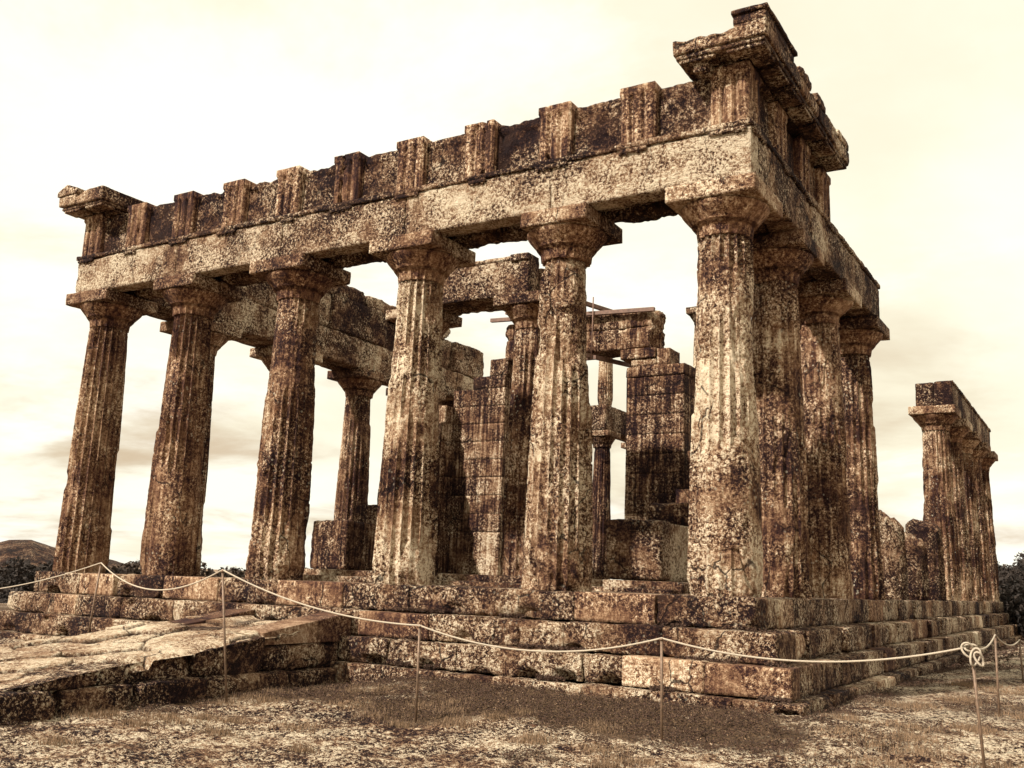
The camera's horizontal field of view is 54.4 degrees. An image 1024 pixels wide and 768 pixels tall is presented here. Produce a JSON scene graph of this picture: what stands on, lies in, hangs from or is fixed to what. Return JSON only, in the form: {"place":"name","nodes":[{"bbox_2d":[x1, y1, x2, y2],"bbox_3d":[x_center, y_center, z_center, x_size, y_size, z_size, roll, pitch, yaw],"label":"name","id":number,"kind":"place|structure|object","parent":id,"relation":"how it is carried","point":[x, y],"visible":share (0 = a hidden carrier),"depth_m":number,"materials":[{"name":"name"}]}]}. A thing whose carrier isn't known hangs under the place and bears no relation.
{"place":"outdoors","nodes":[
{"label":"outdoors","id":0,"kind":"place"},
{"bbox_2d":[0,540,123,570],"bbox_3d":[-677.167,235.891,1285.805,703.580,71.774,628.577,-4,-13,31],"label":"hill","id":1,"kind":"structure","parent":0,"point":[34,552],"depth_m":1174.21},
{"bbox_2d":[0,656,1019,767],"bbox_3d":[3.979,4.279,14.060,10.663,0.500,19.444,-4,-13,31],"label":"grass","id":2,"kind":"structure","parent":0,"point":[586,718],"depth_m":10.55,"materials":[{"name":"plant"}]},
{"bbox_2d":[0,568,1023,767],"bbox_3d":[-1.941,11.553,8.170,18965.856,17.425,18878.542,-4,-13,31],"label":"ground","id":3,"kind":"structure","parent":0,"point":[384,745],"depth_m":9.40,"materials":[{"name":"brown soil"}]},
{"bbox_2d":[0,587,26,602],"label":"pine tree","id":4,"kind":"object","parent":3,"relation":"on","point":[4,597],"visible":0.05,"depth_m":33.13,"materials":[{"name":"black plant"}]},
{"bbox_2d":[0,556,52,594],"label":"pine tree","id":5,"kind":"object","parent":3,"relation":"on","point":[17,577],"visible":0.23,"depth_m":38.03,"materials":[{"name":"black plant"}]},
{"bbox_2d":[0,608,351,725],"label":"stone ramp","id":6,"kind":"structure","parent":3,"relation":"on","point":[45,679],"depth_m":12.01,"materials":[{"name":"stone"}]},
{"bbox_2d":[88,563,101,632],"bbox_3d":[-6.525,3.555,15.498,0.188,1.536,0.038,-4,-13,31],"label":"rope rod","id":7,"kind":"object","parent":6,"relation":"on","point":[94,598],"visible":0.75,"depth_m":15.52,"materials":[{"name":"metal"}]},
{"bbox_2d":[0,562,1023,666],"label":"barrier rope","id":8,"kind":"object","parent":7,"relation":"attached to","point":[965,647],"visible":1,"depth_m":9.80,"materials":[{"name":"beige fabric"}]},
{"bbox_2d":[16,619,279,665],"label":"ramp weeds","id":9,"kind":"object","parent":6,"relation":"on","point":[131,634],"visible":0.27,"depth_m":13.34,"materials":[{"name":"brown plant"}]},
{"bbox_2d":[221,570,227,703],"bbox_3d":[-3.361,2.939,11.652,0.273,1.510,0.038,-3,-12,25],"label":"rope rod","id":10,"kind":"object","parent":3,"relation":"on","point":[224,639],"visible":0.96,"depth_m":11.64,"materials":[{"name":"metal"}]},
{"bbox_2d":[414,625,420,721],"bbox_3d":[-0.990,3.053,10.419,0.041,1.032,0.042,-4,-13,31],"label":"rope rod","id":11,"kind":"object","parent":3,"relation":"on","point":[417,674],"visible":0.87,"depth_m":10.41,"materials":[{"name":"metal"}]},
{"bbox_2d":[14,680,976,767],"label":"pebbles","id":12,"kind":"object","parent":3,"relation":"on","point":[536,725],"visible":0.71,"depth_m":9.32,"materials":[{"name":"beige stone"}]},
{"bbox_2d":[0,568,1023,715],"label":"stepped platform","id":13,"kind":"structure","parent":3,"relation":"on","point":[604,613],"depth_m":13.52,"materials":[{"name":"stone"}]},
{"bbox_2d":[52,288,157,572],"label":"front column","id":14,"kind":"structure","parent":13,"relation":"on","point":[113,316],"depth_m":19.14,"materials":[{"name":"stone"}]},
{"bbox_2d":[76,60,771,299],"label":"front entablature","id":15,"kind":"structure","parent":14,"relation":"on","point":[630,154],"depth_m":15.39,"materials":[{"name":"stone"}]},
{"bbox_2d":[58,185,143,219],"bbox_3d":[-8.077,-3.562,20.411,1.405,0.574,1.800,-4,-13,31],"label":"cornice fragment","id":16,"kind":"object","parent":15,"relation":"on","point":[76,202],"visible":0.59,"depth_m":19.72,"materials":[{"name":"stone"}]},
{"bbox_2d":[140,272,243,575],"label":"front column","id":17,"kind":"structure","parent":13,"relation":"on","point":[196,302],"depth_m":17.89,"materials":[{"name":"stone"}]},
{"bbox_2d":[160,320,242,575],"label":"side column","id":18,"kind":"structure","parent":13,"relation":"on","point":[222,334],"depth_m":21.46,"materials":[{"name":"stone"}]},
{"bbox_2d":[249,346,322,371],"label":"side column","id":19,"kind":"structure","parent":13,"relation":"on","point":[263,355],"depth_m":23.73,"materials":[{"name":"stone"}]},
{"bbox_2d":[244,252,350,580],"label":"front column","id":20,"kind":"structure","parent":13,"relation":"on","point":[301,284],"depth_m":16.56,"materials":[{"name":"stone"}]},
{"bbox_2d":[327,367,390,520],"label":"side column","id":21,"kind":"structure","parent":13,"relation":"on","point":[360,387],"depth_m":25.77,"materials":[{"name":"stone"}]},
{"bbox_2d":[147,282,483,401],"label":"side entablature","id":22,"kind":"structure","parent":21,"relation":"on","point":[355,329],"depth_m":25.44,"materials":[{"name":"stone"}]},
{"bbox_2d":[310,405,454,572],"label":"cella wall","id":23,"kind":"structure","parent":13,"relation":"on","point":[342,544],"depth_m":21.05,"materials":[{"name":"stone"}]},
{"bbox_2d":[386,388,445,400],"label":"side column","id":24,"kind":"structure","parent":13,"relation":"on","point":[442,396],"depth_m":28.51,"materials":[{"name":"stone"}]},
{"bbox_2d":[369,229,475,584],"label":"front column","id":25,"kind":"structure","parent":13,"relation":"on","point":[424,264],"depth_m":15.21,"materials":[{"name":"stone"}]},
{"bbox_2d":[385,309,461,335],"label":"porch column","id":26,"kind":"structure","parent":13,"relation":"on","point":[450,320],"depth_m":20.54,"materials":[{"name":"stone"}]},
{"bbox_2d":[443,252,544,315],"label":"porch beam","id":27,"kind":"structure","parent":26,"relation":"on","point":[478,286],"depth_m":19.51,"materials":[{"name":"stone"}]},
{"bbox_2d":[439,401,453,406],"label":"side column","id":28,"kind":"structure","parent":13,"relation":"on","point":[449,403],"depth_m":30.03,"materials":[{"name":"stone"}]},
{"bbox_2d":[448,358,512,575],"bbox_3d":[-0.634,1.995,23.927,1.508,5.124,0.811,-4,-13,31],"label":"door wall","id":29,"kind":"structure","parent":13,"relation":"on","point":[482,409],"depth_m":23.52,"materials":[{"name":"stone"}]},
{"bbox_2d":[493,290,539,575],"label":"porch column","id":30,"kind":"structure","parent":13,"relation":"on","point":[521,310],"depth_m":18.68,"materials":[{"name":"stone"}]},
{"bbox_2d":[520,202,622,591],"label":"front column","id":31,"kind":"structure","parent":13,"relation":"on","point":[567,242],"depth_m":13.86,"materials":[{"name":"stone"}]},
{"bbox_2d":[592,430,620,579],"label":"column","id":32,"kind":"structure","parent":13,"relation":"on","point":[603,441],"depth_m":26.77,"materials":[{"name":"stone"}]},
{"bbox_2d":[620,347,695,519],"bbox_3d":[3.185,1.739,21.653,1.526,5.046,0.902,-4,-13,31],"label":"door wall","id":33,"kind":"structure","parent":13,"relation":"on","point":[660,397],"depth_m":21.41,"materials":[{"name":"stone"}]},
{"bbox_2d":[505,310,665,361],"bbox_3d":[1.675,-1.068,23.124,3.931,0.953,0.744,-4,-13,31],"label":"door lintel","id":34,"kind":"structure","parent":33,"relation":"on","point":[614,335],"depth_m":22.30,"materials":[{"name":"stone"}]},
{"bbox_2d":[490,297,664,367],"bbox_3d":[1.522,-1.043,23.216,4.233,1.600,1.345,-4,-13,31],"label":"lintel brace","id":35,"kind":"object","parent":34,"relation":"attached to","point":[602,311],"visible":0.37,"depth_m":22.50,"materials":[{"name":"metal"}]},
{"bbox_2d":[665,172,782,596],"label":"front column","id":36,"kind":"structure","parent":13,"relation":"on","point":[724,218],"depth_m":12.65,"materials":[{"name":"stone"}]},
{"bbox_2d":[751,228,824,598],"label":"side column","id":37,"kind":"structure","parent":13,"relation":"on","point":[783,261],"depth_m":14.55,"materials":[{"name":"stone"}]},
{"bbox_2d":[797,278,861,599],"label":"side column","id":38,"kind":"structure","parent":13,"relation":"on","point":[825,306],"depth_m":16.78,"materials":[{"name":"stone"}]},
{"bbox_2d":[739,60,879,317],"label":"side entablature","id":39,"kind":"structure","parent":38,"relation":"on","point":[795,181],"depth_m":15.21,"materials":[{"name":"stone"}]},
{"bbox_2d":[673,2,848,171],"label":"corner cornice","id":40,"kind":"structure","parent":39,"relation":"on","point":[756,36],"depth_m":13.42,"materials":[{"name":"stone"}]},
{"bbox_2d":[839,315,889,599],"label":"side column","id":41,"kind":"structure","parent":13,"relation":"on","point":[861,337],"depth_m":18.92,"materials":[{"name":"stone"}]},
{"bbox_2d":[879,509,908,599],"bbox_3d":[7.846,3.574,21.019,0.926,1.897,0.884,-4,-13,31],"label":"column stump","id":42,"kind":"object","parent":13,"relation":"on","point":[893,554],"visible":0.56,"depth_m":20.64,"materials":[{"name":"stone"}]},
{"bbox_2d":[904,532,929,600],"bbox_3d":[9.154,4.171,23.143,0.963,1.644,0.907,-4,-13,31],"label":"column stump","id":43,"kind":"object","parent":13,"relation":"on","point":[918,577],"visible":0.51,"depth_m":22.75,"materials":[{"name":"stone"}]},
{"bbox_2d":[905,519,946,600],"bbox_3d":[10.474,4.441,25.302,0.947,2.047,0.900,-4,-13,31],"label":"column stump","id":44,"kind":"object","parent":13,"relation":"on","point":[929,534],"visible":0.54,"depth_m":24.98,"materials":[{"name":"stone"}]},
{"bbox_2d":[908,404,961,600],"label":"column","id":45,"kind":"structure","parent":13,"relation":"on","point":[934,422],"depth_m":27.58,"materials":[{"name":"stone"}]},
{"bbox_2d":[949,419,972,600],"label":"column","id":46,"kind":"structure","parent":13,"relation":"on","point":[960,429],"depth_m":29.57,"materials":[{"name":"stone"}]},
{"bbox_2d":[961,431,982,601],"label":"column","id":47,"kind":"structure","parent":13,"relation":"on","point":[971,441],"depth_m":31.72,"materials":[{"name":"stone"}]},
{"bbox_2d":[915,380,990,444],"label":"beam","id":48,"kind":"structure","parent":47,"relation":"on","point":[940,393],"depth_m":28.45,"materials":[{"name":"stone"}]},
{"bbox_2d":[972,442,991,600],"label":"column","id":49,"kind":"structure","parent":13,"relation":"on","point":[982,450],"depth_m":33.84,"materials":[{"name":"stone"}]},
{"bbox_2d":[981,451,999,601],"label":"column","id":50,"kind":"structure","parent":13,"relation":"on","point":[989,460],"depth_m":35.85,"materials":[{"name":"stone"}]},
{"bbox_3d":[3.628,3.808,28.911,0.764,4.180,0.763,-4,-13,31],"label":"inner column","id":51,"kind":"object","parent":13,"relation":"on","visible":0},
{"bbox_2d":[591,405,625,442],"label":"beam","id":52,"kind":"structure","parent":51,"relation":"on","point":[607,417],"depth_m":27.17,"materials":[{"name":"stone"}]},
{"bbox_2d":[597,358,612,405],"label":"column","id":53,"kind":"structure","parent":52,"relation":"on","point":[605,385],"depth_m":27.66,"materials":[{"name":"stone"}]},
{"bbox_2d":[0,606,1023,767],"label":"ground cover","id":54,"kind":"object","parent":3,"relation":"on","point":[557,678],"visible":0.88,"depth_m":11.01,"materials":[{"name":"brown plant"}]},
{"bbox_2d":[28,678,1023,767],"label":"grass tufts","id":55,"kind":"object","parent":3,"relation":"on","point":[532,739],"visible":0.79,"depth_m":9.96,"materials":[{"name":"plant"}]},
{"bbox_2d":[660,638,663,740],"bbox_3d":[1.419,2.943,9.470,0.046,1.028,0.038,-4,-13,31],"label":"rope rod","id":56,"kind":"object","parent":3,"relation":"on","point":[661,688],"visible":0.87,"depth_m":9.47,"materials":[{"name":"metal"}]},
{"bbox_2d":[969,646,985,767],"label":"rope rod","id":57,"kind":"object","parent":3,"relation":"on","point":[978,717],"visible":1,"depth_m":8.37,"materials":[{"name":"metal"}]},
{"bbox_2d":[993,635,1000,715],"bbox_3d":[5.620,3.463,11.539,0.036,1.087,0.038,-4,-13,31],"label":"rope rod","id":58,"kind":"object","parent":3,"relation":"on","point":[996,666],"visible":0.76,"depth_m":11.55,"materials":[{"name":"metal"}]},
{"bbox_2d":[997,557,1023,590],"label":"pine tree","id":59,"kind":"object","parent":3,"relation":"on","point":[1000,566],"visible":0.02,"depth_m":51.73,"materials":[{"name":"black plant"}]},
{"bbox_2d":[998,559,1023,597],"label":"pine tree","id":60,"kind":"object","parent":3,"relation":"on","point":[1016,571],"visible":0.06,"depth_m":45.50,"materials":[{"name":"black plant"}]},
{"bbox_2d":[999,576,1023,610],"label":"pine tree","id":61,"kind":"object","parent":3,"relation":"on","point":[1005,595],"visible":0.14,"depth_m":36.84,"materials":[{"name":"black plant"}]},
{"bbox_2d":[1003,592,1023,637],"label":"pine tree","id":62,"kind":"object","parent":3,"relation":"on","point":[1015,607],"visible":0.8,"depth_m":34.46,"materials":[{"name":"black plant"}]},
{"bbox_2d":[1009,551,1023,574],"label":"pine tree","id":63,"kind":"object","parent":3,"relation":"on","point":[1021,554],"visible":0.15,"depth_m":52.13,"materials":[{"name":"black plant"}]},
{"bbox_2d":[1019,640,1023,682],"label":"rope rod","id":64,"kind":"object","parent":3,"relation":"on","point":[1021,661],"visible":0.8,"depth_m":15.30,"materials":[{"name":"metal"}]},
{"bbox_2d":[0,0,1023,579],"label":"sky","id":65,"kind":"structure","parent":0,"point":[153,102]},
{"bbox_2d":[606,451,689,582],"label":"cella wall","id":66,"kind":"structure","parent":0,"point":[653,546],"depth_m":17.09,"materials":[{"name":"stone"}]},
{"bbox_2d":[686,306,696,368],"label":"column","id":67,"kind":"structure","parent":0,"point":[691,312],"depth_m":26.10,"materials":[{"name":"stone"}]},
{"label":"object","id":68,"kind":"structure","parent":0,"visible":0},
{"bbox_2d":[0,558,306,577],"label":"woodland","id":69,"kind":"object","parent":68,"relation":"on","point":[128,567],"visible":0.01,"depth_m":136.97,"materials":[{"name":"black plant"}]}
]}

